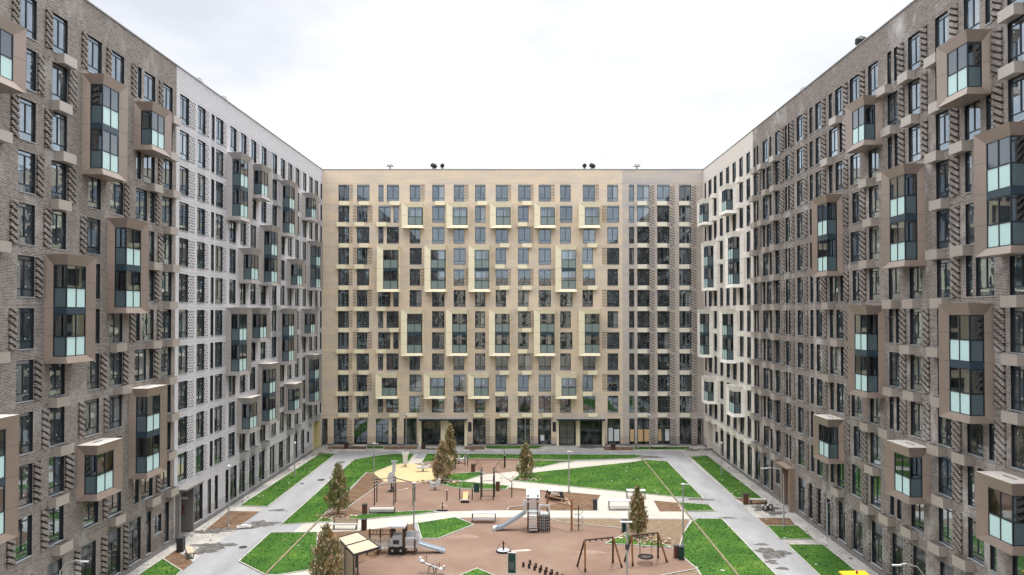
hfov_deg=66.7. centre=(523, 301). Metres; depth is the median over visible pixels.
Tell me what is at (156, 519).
window
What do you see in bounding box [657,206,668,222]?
window
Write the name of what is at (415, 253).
window
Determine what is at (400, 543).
play train
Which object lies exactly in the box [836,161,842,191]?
window
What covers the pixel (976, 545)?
window
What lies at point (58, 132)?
window
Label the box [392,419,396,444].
window
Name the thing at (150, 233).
window
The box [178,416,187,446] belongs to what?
window
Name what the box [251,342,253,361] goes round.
window
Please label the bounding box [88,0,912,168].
sky
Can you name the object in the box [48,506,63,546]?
window
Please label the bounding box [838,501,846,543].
window
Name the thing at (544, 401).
window
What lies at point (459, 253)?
window
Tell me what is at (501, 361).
window
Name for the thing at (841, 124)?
window
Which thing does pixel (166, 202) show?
window
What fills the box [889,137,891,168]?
window
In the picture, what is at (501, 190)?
window
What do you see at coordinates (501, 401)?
window
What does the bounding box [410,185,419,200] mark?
window
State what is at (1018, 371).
window
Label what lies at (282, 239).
window
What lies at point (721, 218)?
window
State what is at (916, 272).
window
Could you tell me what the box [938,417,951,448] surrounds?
window
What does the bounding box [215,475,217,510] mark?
window
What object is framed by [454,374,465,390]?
window
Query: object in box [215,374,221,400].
window
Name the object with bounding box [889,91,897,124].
window
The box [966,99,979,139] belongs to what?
window
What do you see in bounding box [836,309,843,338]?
window
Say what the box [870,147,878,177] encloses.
window
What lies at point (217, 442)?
window
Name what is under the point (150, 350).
window
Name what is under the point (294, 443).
street lamp
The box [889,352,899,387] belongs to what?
window
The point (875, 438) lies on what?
window
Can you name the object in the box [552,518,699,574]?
mulch
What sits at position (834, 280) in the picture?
window
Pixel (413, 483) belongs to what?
street lamp
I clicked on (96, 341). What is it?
window
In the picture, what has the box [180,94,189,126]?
window
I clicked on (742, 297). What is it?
window
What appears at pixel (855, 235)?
window
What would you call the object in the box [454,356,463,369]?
window
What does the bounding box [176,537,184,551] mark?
litter bin
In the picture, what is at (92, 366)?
window
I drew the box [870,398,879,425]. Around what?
window
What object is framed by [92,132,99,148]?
window
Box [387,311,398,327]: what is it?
window
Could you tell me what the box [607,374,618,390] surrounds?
window
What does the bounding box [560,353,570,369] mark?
window
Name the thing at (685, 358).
window
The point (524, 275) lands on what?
window
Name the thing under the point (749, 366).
window
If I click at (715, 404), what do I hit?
window
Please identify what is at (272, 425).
window
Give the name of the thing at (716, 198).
window
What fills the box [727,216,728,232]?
window
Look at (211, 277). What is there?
window
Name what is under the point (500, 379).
window
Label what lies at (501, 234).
window
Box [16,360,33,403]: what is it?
window
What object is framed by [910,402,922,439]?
window
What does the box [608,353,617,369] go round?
window
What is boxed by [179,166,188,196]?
window
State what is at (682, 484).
street lamp
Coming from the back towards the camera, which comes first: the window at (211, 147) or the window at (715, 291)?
the window at (715, 291)
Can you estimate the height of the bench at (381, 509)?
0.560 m
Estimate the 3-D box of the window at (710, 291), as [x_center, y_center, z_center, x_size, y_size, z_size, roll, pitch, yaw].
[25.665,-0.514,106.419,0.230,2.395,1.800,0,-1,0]
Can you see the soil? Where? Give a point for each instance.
(364, 485)
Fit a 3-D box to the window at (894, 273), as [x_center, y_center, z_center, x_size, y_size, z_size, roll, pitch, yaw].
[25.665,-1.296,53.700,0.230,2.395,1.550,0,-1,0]
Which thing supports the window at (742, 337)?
in the apartment building at (725, 329)
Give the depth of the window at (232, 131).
76.73 m
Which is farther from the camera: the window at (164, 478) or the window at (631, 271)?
the window at (631, 271)
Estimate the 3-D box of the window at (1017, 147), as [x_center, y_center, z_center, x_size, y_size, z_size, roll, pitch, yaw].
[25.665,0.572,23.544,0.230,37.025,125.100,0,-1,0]
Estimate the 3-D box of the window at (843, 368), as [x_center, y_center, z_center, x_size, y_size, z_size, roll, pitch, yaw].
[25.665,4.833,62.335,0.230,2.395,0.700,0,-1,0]
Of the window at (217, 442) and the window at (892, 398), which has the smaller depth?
the window at (892, 398)
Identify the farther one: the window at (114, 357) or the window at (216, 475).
the window at (216, 475)
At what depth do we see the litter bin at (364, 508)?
72.52 m
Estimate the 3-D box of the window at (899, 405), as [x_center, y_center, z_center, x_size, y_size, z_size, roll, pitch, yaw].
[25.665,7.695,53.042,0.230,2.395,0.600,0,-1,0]
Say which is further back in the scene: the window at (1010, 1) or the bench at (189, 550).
the bench at (189, 550)
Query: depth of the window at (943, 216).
47.63 m
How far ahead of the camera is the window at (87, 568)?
51.21 m
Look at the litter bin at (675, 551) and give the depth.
59.57 m
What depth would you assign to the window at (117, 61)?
55.00 m
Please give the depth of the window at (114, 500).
54.53 m
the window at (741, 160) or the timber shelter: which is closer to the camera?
the timber shelter
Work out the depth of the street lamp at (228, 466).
68.81 m
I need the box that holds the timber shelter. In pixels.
[337,532,380,574]
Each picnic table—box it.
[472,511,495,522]
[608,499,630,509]
[626,489,645,498]
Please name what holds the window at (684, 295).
in the apartment building at (663, 362)
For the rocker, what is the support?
on the playground surface
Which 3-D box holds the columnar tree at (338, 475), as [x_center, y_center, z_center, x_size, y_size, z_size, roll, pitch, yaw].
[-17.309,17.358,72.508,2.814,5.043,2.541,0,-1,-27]
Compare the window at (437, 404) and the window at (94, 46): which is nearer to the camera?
the window at (94, 46)
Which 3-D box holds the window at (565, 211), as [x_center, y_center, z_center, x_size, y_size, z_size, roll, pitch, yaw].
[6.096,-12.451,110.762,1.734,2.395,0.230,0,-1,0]
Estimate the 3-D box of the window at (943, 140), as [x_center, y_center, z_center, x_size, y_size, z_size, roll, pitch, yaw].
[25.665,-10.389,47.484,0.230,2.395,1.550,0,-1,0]
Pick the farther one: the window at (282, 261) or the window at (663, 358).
the window at (663, 358)
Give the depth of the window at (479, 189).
110.88 m
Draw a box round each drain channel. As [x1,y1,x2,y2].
[264,510,328,574]
[641,457,738,574]
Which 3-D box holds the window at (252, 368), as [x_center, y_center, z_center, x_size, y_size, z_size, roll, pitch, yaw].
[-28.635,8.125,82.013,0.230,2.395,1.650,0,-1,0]
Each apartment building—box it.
[0,0,180,574]
[174,65,322,542]
[322,169,622,445]
[622,169,703,445]
[697,130,753,481]
[749,0,1023,574]
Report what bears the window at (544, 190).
in the apartment building at (479, 307)
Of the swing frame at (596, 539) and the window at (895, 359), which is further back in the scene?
the swing frame at (596, 539)
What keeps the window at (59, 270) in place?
in the apartment building at (90, 122)
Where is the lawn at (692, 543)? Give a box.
[140,446,854,574]
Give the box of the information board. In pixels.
[508,552,515,573]
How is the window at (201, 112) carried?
in the apartment building at (248, 299)
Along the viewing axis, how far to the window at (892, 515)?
54.07 m
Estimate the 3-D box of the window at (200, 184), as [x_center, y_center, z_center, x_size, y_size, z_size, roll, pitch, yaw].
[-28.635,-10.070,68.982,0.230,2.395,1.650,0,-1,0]
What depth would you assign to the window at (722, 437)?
100.49 m
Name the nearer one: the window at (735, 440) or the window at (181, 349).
the window at (181, 349)
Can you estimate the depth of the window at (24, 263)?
44.75 m
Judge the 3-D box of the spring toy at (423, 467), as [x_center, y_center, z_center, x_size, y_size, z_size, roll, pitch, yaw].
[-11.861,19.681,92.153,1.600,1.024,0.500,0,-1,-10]
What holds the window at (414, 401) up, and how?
in the apartment building at (479, 307)
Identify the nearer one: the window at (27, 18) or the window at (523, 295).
the window at (27, 18)
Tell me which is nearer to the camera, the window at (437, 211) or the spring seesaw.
the spring seesaw
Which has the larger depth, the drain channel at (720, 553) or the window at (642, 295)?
the window at (642, 295)
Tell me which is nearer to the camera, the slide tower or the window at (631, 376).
the slide tower
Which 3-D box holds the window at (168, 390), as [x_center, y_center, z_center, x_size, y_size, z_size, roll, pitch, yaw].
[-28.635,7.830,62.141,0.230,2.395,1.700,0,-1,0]
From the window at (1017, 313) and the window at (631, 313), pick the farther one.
the window at (631, 313)
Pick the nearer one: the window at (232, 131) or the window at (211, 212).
the window at (211, 212)
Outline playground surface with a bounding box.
[347,460,694,574]
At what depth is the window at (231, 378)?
76.47 m
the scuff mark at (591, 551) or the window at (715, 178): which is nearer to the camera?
the scuff mark at (591, 551)
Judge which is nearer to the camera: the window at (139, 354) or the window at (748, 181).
the window at (139, 354)
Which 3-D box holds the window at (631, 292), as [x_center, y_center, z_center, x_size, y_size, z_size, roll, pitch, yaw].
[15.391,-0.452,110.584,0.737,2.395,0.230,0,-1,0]
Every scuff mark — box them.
[448,534,477,537]
[574,550,605,553]
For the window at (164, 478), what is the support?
in the apartment building at (90, 122)
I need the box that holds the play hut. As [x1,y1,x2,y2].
[545,488,564,501]
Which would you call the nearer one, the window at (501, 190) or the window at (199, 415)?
the window at (199, 415)
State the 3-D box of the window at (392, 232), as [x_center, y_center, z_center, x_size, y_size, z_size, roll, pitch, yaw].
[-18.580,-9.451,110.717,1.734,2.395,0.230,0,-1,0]
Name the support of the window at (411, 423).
in the apartment building at (479, 307)
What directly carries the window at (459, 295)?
in the apartment building at (479, 307)
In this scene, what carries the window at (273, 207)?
in the apartment building at (248, 299)
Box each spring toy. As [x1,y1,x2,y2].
[402,451,408,466]
[416,463,429,471]
[430,478,440,489]
[456,455,465,462]
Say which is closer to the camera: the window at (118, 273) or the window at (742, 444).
the window at (118, 273)
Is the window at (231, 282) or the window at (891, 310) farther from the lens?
the window at (231, 282)
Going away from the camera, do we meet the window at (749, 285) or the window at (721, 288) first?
the window at (749, 285)
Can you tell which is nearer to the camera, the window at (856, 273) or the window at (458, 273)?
the window at (856, 273)
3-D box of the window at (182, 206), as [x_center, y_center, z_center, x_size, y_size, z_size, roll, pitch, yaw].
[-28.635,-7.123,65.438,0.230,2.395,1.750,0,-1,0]
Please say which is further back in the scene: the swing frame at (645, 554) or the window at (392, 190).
the window at (392, 190)
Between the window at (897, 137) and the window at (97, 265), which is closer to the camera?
the window at (97, 265)
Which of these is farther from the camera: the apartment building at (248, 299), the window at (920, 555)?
the apartment building at (248, 299)
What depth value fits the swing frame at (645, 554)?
58.28 m
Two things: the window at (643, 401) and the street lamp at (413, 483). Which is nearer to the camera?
the street lamp at (413, 483)
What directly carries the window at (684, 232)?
in the apartment building at (663, 362)
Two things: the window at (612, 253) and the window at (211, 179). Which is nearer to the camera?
the window at (211, 179)
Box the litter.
[143,446,869,572]
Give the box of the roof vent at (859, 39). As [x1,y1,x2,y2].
[855,36,865,44]
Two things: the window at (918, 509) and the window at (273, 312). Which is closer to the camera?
the window at (918, 509)
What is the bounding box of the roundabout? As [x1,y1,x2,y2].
[496,541,510,552]
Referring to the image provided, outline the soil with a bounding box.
[164,446,794,570]
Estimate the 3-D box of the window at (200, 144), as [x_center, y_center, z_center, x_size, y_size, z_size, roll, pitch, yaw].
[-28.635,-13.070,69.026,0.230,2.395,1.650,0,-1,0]
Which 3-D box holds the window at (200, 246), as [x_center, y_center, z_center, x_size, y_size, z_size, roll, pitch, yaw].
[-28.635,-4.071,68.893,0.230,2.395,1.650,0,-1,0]
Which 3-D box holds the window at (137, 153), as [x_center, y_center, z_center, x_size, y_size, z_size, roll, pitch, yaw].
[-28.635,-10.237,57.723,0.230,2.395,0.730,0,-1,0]
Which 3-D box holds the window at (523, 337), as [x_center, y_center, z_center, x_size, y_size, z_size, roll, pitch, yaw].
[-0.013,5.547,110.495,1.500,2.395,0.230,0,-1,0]
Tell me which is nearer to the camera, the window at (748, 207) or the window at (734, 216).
the window at (748, 207)
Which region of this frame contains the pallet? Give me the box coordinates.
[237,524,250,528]
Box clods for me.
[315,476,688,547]
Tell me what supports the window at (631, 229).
in the apartment building at (663, 362)
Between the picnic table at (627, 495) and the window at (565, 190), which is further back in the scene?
the window at (565, 190)
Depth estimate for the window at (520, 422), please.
110.37 m
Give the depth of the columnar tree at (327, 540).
52.77 m
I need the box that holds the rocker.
[436,502,447,510]
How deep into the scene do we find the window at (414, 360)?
110.53 m
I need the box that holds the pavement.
[127,446,878,574]
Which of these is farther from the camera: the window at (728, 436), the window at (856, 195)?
the window at (728, 436)
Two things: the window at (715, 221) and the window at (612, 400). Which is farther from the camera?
the window at (612, 400)
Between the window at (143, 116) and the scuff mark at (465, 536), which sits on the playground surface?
the scuff mark at (465, 536)
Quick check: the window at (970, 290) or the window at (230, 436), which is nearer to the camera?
the window at (970, 290)
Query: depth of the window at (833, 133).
64.53 m
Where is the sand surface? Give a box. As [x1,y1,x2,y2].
[375,463,435,481]
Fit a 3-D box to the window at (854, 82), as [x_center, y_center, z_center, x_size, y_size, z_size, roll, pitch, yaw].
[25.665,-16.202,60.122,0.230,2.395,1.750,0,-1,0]
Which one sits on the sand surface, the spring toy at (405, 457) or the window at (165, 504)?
the spring toy at (405, 457)
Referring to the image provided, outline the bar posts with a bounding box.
[504,451,505,468]
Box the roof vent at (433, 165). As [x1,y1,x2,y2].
[430,163,436,168]
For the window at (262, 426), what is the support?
in the apartment building at (248, 299)
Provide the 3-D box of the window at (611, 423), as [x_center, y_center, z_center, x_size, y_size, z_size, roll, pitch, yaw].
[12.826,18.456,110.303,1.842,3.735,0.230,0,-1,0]
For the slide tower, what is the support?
on the playground surface
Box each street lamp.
[59,560,88,574]
[227,465,230,525]
[293,442,295,475]
[372,443,378,479]
[405,414,406,446]
[412,482,419,530]
[567,451,573,491]
[620,521,631,574]
[649,414,650,448]
[681,483,688,545]
[720,442,722,473]
[761,467,784,526]
[892,563,923,574]
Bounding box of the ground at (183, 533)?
[181,444,787,536]
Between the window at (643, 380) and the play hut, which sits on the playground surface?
the play hut
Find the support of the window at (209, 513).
in the apartment building at (248, 299)
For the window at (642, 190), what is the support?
in the apartment building at (663, 362)
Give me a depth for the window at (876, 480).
56.67 m
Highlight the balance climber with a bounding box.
[387,461,396,491]
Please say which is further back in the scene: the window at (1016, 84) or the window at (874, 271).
the window at (874, 271)
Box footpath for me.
[284,454,690,574]
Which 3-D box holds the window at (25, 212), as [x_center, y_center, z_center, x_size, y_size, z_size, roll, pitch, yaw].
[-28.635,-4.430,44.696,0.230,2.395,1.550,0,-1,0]
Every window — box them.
[14,516,32,563]
[16,308,34,349]
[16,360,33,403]
[17,203,33,245]
[17,255,34,297]
[18,98,35,143]
[18,149,35,194]
[18,463,32,509]
[19,412,33,455]
[20,0,36,41]
[26,48,36,92]
[47,559,60,574]
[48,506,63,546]
[49,364,64,397]
[49,407,64,447]
[49,456,64,497]
[51,161,64,199]
[51,210,66,250]
[52,62,65,102]
[52,112,64,150]
[53,13,65,53]
[55,266,63,286]
[55,315,63,335]
[80,541,93,574]
[83,501,98,529]
[84,398,99,437]
[86,217,98,254]
[86,456,94,474]
[87,36,100,72]
[87,354,99,390]
[88,176,100,210]
[92,88,99,103]
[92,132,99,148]
[95,309,97,344]
[96,264,100,299]
[107,528,120,574]
[108,395,121,430]
[108,492,121,517]
[109,313,122,343]
[109,352,122,386]
[110,182,121,215]
[111,51,122,83]
[116,229,121,246]
[116,271,120,288]
[128,517,140,566]
[134,349,146,382]
[134,479,138,504]
[135,313,138,341]
[136,151,141,180]
[136,188,146,221]
[137,68,141,100]
[137,439,142,455]
[141,478,152,501]
[142,114,145,127]
[142,398,143,414]
[143,309,151,340]
[144,72,153,101]
[144,154,153,182]
[146,511,150,555]
[149,231,152,261]
[149,270,153,301]
[149,349,151,379]
[150,192,154,223]
[154,514,161,535]
[160,461,170,491]
[161,309,171,339]
[161,347,169,377]
[162,159,170,189]
[162,196,170,225]
[162,234,170,263]
[162,272,171,301]
[163,83,171,110]
[164,502,168,543]
[167,385,169,413]
[167,422,170,451]
[178,345,185,374]
[178,381,187,410]
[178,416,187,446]
[178,452,186,483]
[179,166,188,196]
[179,202,187,231]
[179,238,186,266]
[179,274,187,302]
[179,310,187,337]
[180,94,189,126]
[180,130,188,161]
[194,484,201,524]
[196,344,202,371]
[196,377,203,405]
[196,411,203,439]
[196,445,202,474]
[197,174,205,202]
[197,207,204,235]
[197,242,204,269]
[197,276,203,302]
[197,310,204,336]
[198,106,205,135]
[198,140,205,169]
[208,479,210,515]
[210,310,213,335]
[210,343,213,368]
[210,375,211,401]
[210,408,212,434]
[210,441,212,467]
[211,147,214,173]
[211,179,214,205]
[211,212,212,237]
[211,245,213,270]
[211,277,212,302]
[212,115,214,140]
[214,405,221,432]
[214,437,220,465]
[215,214,221,239]
[215,246,221,271]
[215,278,222,303]
[215,310,220,335]
[215,342,222,367]
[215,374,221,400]
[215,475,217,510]
[216,117,223,145]
[216,149,223,177]
[216,182,222,208]
[225,469,227,503]
[228,401,234,427]
[228,432,234,458]
[229,249,235,273]
[229,279,234,303]
[229,376,234,396]
[230,126,234,151]
[230,221,235,243]
[230,465,236,500]
[239,375,243,393]
[239,434,244,452]
[239,461,244,495]
[240,223,245,245]
[240,283,244,303]
[241,133,244,153]
[249,432,254,447]
[249,456,254,488]
[250,225,254,247]
[250,284,255,304]
[250,367,254,390]
[251,140,255,163]
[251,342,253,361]
[252,200,254,219]
[259,451,264,482]
[260,342,264,359]
[260,425,264,442]
[261,146,265,164]
[261,202,265,223]
[261,286,264,304]
[270,446,273,475]
[271,423,275,437]
[272,154,275,173]
[272,179,275,199]
[272,206,275,225]
[272,286,275,304]
[272,311,275,331]
[272,337,274,357]
[279,441,282,469]
[281,159,283,179]
[281,237,283,254]
[281,260,284,280]
[387,185,398,200]
[387,227,398,243]
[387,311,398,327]
[387,353,398,369]
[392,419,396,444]
[393,292,398,306]
[393,332,398,348]
[394,206,398,222]
[404,419,416,444]
[409,396,419,412]
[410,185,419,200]
[410,229,419,243]
[410,248,421,264]
[410,269,419,285]
[410,290,421,306]
[410,356,419,369]
[410,374,420,390]
[432,185,444,200]
[432,206,444,222]
[432,227,443,243]
[432,292,443,306]
[432,311,443,327]
[432,332,443,348]
[432,353,443,369]
[432,399,443,412]
[453,396,463,412]
[454,185,463,200]
[454,229,463,243]
[454,248,465,264]
[454,269,463,285]
[454,290,465,306]
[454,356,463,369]
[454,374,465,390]
[473,419,485,444]
[475,185,484,200]
[475,206,484,222]
[475,227,484,243]
[475,292,484,306]
[475,311,484,327]
[475,332,484,348]
[475,353,484,369]
[475,399,484,412]
[495,419,506,444]
[496,185,507,200]
[496,229,507,243]
[496,248,505,264]
[496,269,507,285]
[496,290,505,306]
[496,356,507,369]
[496,374,505,390]
[496,396,507,412]
[517,419,529,444]
[518,185,530,200]
[518,206,528,222]
[518,227,530,243]
[518,248,528,264]
[518,269,530,285]
[518,290,528,306]
[518,311,530,327]
[518,332,528,348]
[518,353,530,369]
[518,374,528,390]
[518,396,530,412]
[538,419,550,444]
[539,185,550,200]
[539,229,550,243]
[539,248,550,264]
[539,269,550,285]
[539,290,550,306]
[539,356,550,369]
[539,374,550,390]
[539,396,550,412]
[560,185,570,200]
[560,206,571,222]
[560,227,570,243]
[560,292,571,306]
[560,311,570,327]
[560,332,571,348]
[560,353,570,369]
[560,399,570,412]
[582,248,592,264]
[582,290,592,306]
[583,185,594,200]
[583,229,594,243]
[583,269,594,285]
[583,356,594,369]
[583,374,592,390]
[583,396,594,412]
[607,185,617,200]
[607,206,618,222]
[607,227,617,243]
[607,248,618,264]
[607,269,617,285]
[607,290,618,306]
[607,311,617,327]
[607,332,618,348]
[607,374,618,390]
[607,419,619,444]
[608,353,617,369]
[608,396,617,412]
[629,185,633,200]
[629,206,633,222]
[629,227,633,243]
[629,248,633,264]
[629,269,633,285]
[629,290,633,306]
[629,311,633,327]
[629,332,633,348]
[629,353,633,369]
[629,374,633,390]
[629,396,634,412]
[629,419,634,444]
[637,185,648,200]
[637,206,648,222]
[637,227,649,243]
[637,248,649,264]
[637,269,649,285]
[637,290,649,306]
[637,311,649,327]
[637,332,649,348]
[637,353,649,369]
[637,419,648,444]
[638,374,649,390]
[638,396,649,412]
[657,185,668,200]
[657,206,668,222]
[657,227,669,243]
[657,248,669,264]
[657,269,669,285]
[657,290,669,306]
[657,311,669,327]
[657,332,669,348]
[658,353,669,369]
[658,374,669,390]
[658,396,669,412]
[658,419,669,444]
[679,185,690,200]
[679,206,690,222]
[679,227,690,243]
[679,248,691,264]
[679,269,691,285]
[679,290,691,306]
[679,311,690,327]
[679,332,691,348]
[680,353,691,369]
[680,374,691,390]
[680,396,691,412]
[680,419,691,444]
[697,419,702,444]
[709,179,711,197]
[709,225,711,240]
[709,291,711,306]
[714,176,716,192]
[714,311,716,328]
[714,356,716,373]
[714,404,716,419]
[715,198,716,215]
[715,221,716,238]
[715,291,716,305]
[715,334,716,351]
[720,171,722,186]
[720,381,723,399]
[720,404,723,422]
[721,218,722,235]
[721,241,722,258]
[721,264,722,282]
[721,288,722,305]
[721,430,723,456]
[726,363,729,377]
[726,434,729,461]
[727,167,728,182]
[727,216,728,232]
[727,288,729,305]
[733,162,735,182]
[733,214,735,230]
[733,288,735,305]
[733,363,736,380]
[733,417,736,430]
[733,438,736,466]
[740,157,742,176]
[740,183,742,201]
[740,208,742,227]
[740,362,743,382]
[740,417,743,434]
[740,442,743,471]
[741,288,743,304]
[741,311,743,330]
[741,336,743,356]
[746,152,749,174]
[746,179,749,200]
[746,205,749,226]
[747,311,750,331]
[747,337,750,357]
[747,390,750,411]
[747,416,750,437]
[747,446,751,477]
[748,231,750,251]
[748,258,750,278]
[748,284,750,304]
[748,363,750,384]
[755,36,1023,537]
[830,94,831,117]
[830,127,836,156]
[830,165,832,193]
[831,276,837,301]
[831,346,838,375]
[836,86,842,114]
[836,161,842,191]
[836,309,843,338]
[837,383,844,414]
[837,464,844,489]
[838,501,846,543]
[839,124,842,153]
[840,276,843,301]
[841,347,844,376]
[850,154,859,186]
[851,75,858,101]
[851,231,859,262]
[851,395,860,419]
[852,270,859,301]
[852,464,861,498]
[853,192,859,223]
[853,426,860,459]
[853,510,862,555]
[869,61,877,94]
[869,268,878,300]
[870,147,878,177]
[870,185,878,217]
[870,226,878,259]
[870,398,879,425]
[870,432,880,467]
[870,476,880,509]
[871,521,881,569]
[889,52,890,83]
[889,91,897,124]
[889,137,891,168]
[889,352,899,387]
[889,397,893,429]
[890,269,899,299]
[890,309,892,343]
[890,496,893,516]
[893,47,897,82]
[894,533,902,574]
[895,309,899,343]
[896,135,898,165]
[897,397,900,431]
[897,500,901,520]
[909,31,919,69]
[909,309,922,345]
[910,78,920,113]
[910,124,920,162]
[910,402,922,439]
[911,267,921,298]
[911,355,922,392]
[911,504,923,533]
[915,546,925,574]
[937,11,948,46]
[937,110,949,149]
[938,159,949,198]
[938,209,949,248]
[938,259,950,297]
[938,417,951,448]
[938,457,952,498]
[938,508,952,549]
[942,562,953,574]
[964,151,971,193]
[965,0,979,28]
[965,256,972,297]
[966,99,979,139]
[967,203,974,244]
[967,424,982,458]
[967,466,973,508]
[967,518,983,566]
[975,257,993,296]
[984,0,991,25]
[988,92,992,129]
[988,422,995,462]
[989,546,996,573]
[1009,0,1023,4]
[1009,16,1023,62]
[1009,255,1023,295]
[1009,307,1023,353]
[1010,74,1023,121]
[1010,366,1023,412]
[1011,425,1023,471]
[1014,556,1023,574]
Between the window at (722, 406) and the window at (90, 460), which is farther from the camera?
the window at (722, 406)
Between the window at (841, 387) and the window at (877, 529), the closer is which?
the window at (877, 529)
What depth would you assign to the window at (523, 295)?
110.66 m
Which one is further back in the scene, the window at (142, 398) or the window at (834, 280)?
the window at (834, 280)
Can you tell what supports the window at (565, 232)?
in the apartment building at (479, 307)
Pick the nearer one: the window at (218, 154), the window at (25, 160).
the window at (25, 160)
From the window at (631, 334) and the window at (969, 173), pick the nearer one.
the window at (969, 173)
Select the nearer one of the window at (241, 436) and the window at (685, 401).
the window at (241, 436)
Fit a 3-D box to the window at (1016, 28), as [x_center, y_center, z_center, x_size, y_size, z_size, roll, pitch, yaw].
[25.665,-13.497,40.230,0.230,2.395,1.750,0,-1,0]
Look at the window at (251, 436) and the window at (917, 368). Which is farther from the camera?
the window at (251, 436)
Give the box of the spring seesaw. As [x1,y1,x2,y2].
[418,556,444,573]
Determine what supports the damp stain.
on the road
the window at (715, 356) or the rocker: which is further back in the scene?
the window at (715, 356)
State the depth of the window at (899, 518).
53.07 m
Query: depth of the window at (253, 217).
82.70 m
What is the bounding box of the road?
[179,451,817,574]
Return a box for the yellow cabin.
[839,571,868,574]
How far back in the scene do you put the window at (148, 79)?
59.50 m
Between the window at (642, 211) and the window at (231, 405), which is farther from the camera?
the window at (642, 211)
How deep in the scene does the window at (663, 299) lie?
110.66 m
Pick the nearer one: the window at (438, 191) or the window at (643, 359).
the window at (643, 359)
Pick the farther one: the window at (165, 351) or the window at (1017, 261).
the window at (165, 351)
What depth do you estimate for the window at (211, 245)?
71.57 m
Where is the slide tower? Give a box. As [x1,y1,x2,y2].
[493,489,582,532]
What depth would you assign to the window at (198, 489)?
68.50 m
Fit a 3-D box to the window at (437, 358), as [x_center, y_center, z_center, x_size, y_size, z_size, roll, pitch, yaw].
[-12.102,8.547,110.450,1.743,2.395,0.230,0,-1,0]
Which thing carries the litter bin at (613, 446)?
on the soil
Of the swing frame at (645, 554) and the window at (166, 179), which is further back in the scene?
the window at (166, 179)
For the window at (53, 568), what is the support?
in the apartment building at (90, 122)
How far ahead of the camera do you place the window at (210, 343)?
71.35 m
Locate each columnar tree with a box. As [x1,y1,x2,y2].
[308,521,343,574]
[324,462,353,514]
[430,440,455,481]
[443,422,458,466]
[516,441,535,477]
[627,485,648,534]
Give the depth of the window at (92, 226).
51.80 m
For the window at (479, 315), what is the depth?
110.61 m
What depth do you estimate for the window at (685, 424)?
110.37 m
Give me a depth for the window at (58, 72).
47.95 m
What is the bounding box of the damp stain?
[187,446,792,569]
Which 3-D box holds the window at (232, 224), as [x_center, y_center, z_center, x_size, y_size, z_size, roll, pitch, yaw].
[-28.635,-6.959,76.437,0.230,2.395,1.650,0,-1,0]
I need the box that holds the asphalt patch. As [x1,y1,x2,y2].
[272,454,719,531]
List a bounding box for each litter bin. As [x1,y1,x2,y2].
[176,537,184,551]
[344,442,348,448]
[361,518,366,529]
[362,503,367,513]
[421,442,425,448]
[495,481,499,490]
[593,499,597,509]
[611,443,615,449]
[621,519,626,531]
[673,545,677,557]
[677,545,684,558]
[742,493,748,503]
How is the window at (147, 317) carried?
in the apartment building at (90, 122)
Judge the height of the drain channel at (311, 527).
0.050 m
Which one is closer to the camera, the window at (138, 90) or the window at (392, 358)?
the window at (138, 90)
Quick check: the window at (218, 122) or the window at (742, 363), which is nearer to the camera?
the window at (218, 122)
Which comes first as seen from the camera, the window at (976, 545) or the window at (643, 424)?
the window at (976, 545)
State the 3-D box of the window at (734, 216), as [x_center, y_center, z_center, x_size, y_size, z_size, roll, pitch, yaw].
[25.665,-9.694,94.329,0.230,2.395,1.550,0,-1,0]
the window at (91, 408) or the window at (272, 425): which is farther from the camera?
the window at (272, 425)
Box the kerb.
[138,446,856,574]
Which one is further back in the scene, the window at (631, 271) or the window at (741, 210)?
the window at (631, 271)
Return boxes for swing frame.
[576,536,622,571]
[624,532,667,566]
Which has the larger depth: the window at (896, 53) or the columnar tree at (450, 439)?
the columnar tree at (450, 439)
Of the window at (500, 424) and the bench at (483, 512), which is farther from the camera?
the window at (500, 424)
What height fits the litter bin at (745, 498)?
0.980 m
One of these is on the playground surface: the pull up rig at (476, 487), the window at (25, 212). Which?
the pull up rig at (476, 487)
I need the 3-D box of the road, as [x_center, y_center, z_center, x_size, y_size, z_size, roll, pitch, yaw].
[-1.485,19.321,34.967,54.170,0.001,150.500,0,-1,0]
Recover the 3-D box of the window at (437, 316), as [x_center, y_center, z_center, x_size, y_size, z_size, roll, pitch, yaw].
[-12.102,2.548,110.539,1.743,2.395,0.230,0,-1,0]
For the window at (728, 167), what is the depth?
97.57 m
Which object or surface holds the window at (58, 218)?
in the apartment building at (90, 122)
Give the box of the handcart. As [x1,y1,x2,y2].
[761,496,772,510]
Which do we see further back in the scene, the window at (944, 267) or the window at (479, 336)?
the window at (479, 336)
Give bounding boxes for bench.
[185,546,193,558]
[332,518,357,529]
[369,507,394,512]
[460,492,469,502]
[749,498,767,503]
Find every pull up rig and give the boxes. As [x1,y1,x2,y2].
[374,477,415,504]
[459,461,512,499]
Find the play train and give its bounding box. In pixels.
[366,521,444,554]
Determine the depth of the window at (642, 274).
110.69 m
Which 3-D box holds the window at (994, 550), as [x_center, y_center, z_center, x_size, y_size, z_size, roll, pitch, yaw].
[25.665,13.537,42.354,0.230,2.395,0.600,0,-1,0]

